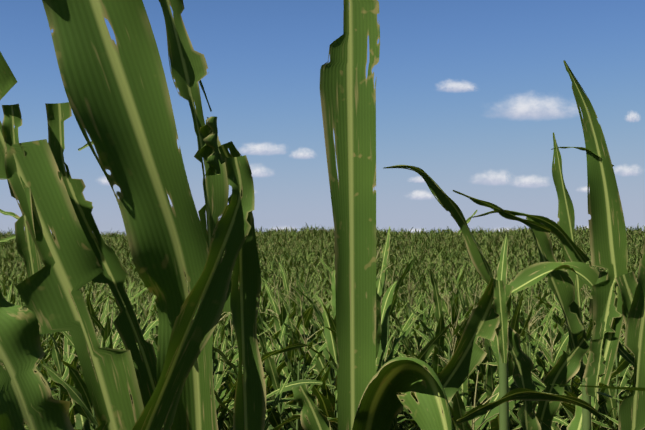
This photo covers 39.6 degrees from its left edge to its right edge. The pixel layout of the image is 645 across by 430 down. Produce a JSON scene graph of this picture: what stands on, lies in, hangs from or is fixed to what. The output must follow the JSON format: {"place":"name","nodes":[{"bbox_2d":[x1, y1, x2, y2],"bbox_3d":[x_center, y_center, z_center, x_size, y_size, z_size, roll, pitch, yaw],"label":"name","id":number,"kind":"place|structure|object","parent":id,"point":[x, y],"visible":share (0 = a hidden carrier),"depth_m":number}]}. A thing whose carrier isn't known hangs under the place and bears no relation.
{"place":"outdoors","nodes":[
{"label":"outdoors","id":0,"kind":"place"},
{"bbox_2d":[101,178,109,184],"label":"cloud","id":1,"kind":"structure","parent":0,"point":[104,181],"depth_m":2593.72},
{"bbox_2d":[0,0,265,429],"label":"plant","id":2,"kind":"object","parent":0,"point":[119,104],"visible":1,"depth_m":0.84},
{"bbox_2d":[251,168,267,176],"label":"cloud","id":3,"kind":"structure","parent":0,"point":[257,172],"depth_m":2598.23},
{"bbox_2d":[241,144,280,154],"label":"cloud","id":4,"kind":"structure","parent":0,"point":[260,149],"depth_m":2598.32},
{"bbox_2d":[293,150,312,157],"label":"cloud","id":5,"kind":"structure","parent":0,"point":[304,154],"depth_m":2599.53},
{"bbox_2d":[0,0,644,234],"label":"sky","id":6,"kind":"structure","parent":0,"point":[265,59]},
{"bbox_2d":[294,0,452,429],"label":"plant","id":7,"kind":"object","parent":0,"point":[369,397],"visible":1,"depth_m":1.40},
{"bbox_2d":[412,177,424,182],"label":"cloud","id":8,"kind":"structure","parent":0,"point":[418,179],"depth_m":2602.96},
{"bbox_2d":[411,191,431,198],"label":"cloud","id":9,"kind":"structure","parent":0,"point":[420,195],"depth_m":2603.05},
{"bbox_2d":[441,82,472,91],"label":"cloud","id":10,"kind":"structure","parent":0,"point":[454,86],"depth_m":2604.11},
{"bbox_2d":[450,361,532,429],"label":"plant","id":11,"kind":"object","parent":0,"point":[459,412],"visible":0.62,"depth_m":3.11},
{"bbox_2d":[474,173,508,184],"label":"cloud","id":12,"kind":"structure","parent":0,"point":[493,179],"depth_m":2605.21},
{"bbox_2d":[384,60,644,429],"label":"plant","id":13,"kind":"object","parent":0,"point":[614,302],"visible":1,"depth_m":2.28},
{"bbox_2d":[514,177,545,186],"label":"cloud","id":14,"kind":"structure","parent":0,"point":[529,182],"depth_m":2606.28},
{"bbox_2d":[505,97,564,118],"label":"cloud","id":15,"kind":"structure","parent":0,"point":[529,108],"depth_m":2606.39},
{"bbox_2d":[532,413,551,429],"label":"plant","id":16,"kind":"object","parent":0,"point":[538,418],"visible":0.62,"depth_m":2.24},
{"bbox_2d":[509,407,613,429],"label":"plant","id":17,"kind":"object","parent":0,"point":[515,417],"visible":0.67,"depth_m":3.56},
{"bbox_2d":[567,382,598,429],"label":"plant","id":18,"kind":"object","parent":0,"point":[575,423],"visible":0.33,"depth_m":2.78},
{"bbox_2d":[600,413,617,424],"bbox_3d":[1.338,1.481,3.059,0.989,1.807,1.352,0,-3,8],"label":"plant","id":19,"kind":"object","parent":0,"point":[614,420],"visible":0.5,"depth_m":3.33},
{"bbox_2d":[597,392,622,401],"bbox_3d":[1.048,1.331,2.498,1.274,1.762,1.236,2,-3,-31],"label":"plant","id":20,"kind":"object","parent":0,"point":[604,394],"visible":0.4,"depth_m":2.55},
{"bbox_2d":[615,166,637,175],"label":"cloud","id":21,"kind":"structure","parent":0,"point":[625,171],"depth_m":2609.14},
{"bbox_2d":[626,113,638,121],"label":"cloud","id":22,"kind":"structure","parent":0,"point":[632,117],"depth_m":2609.32}
]}

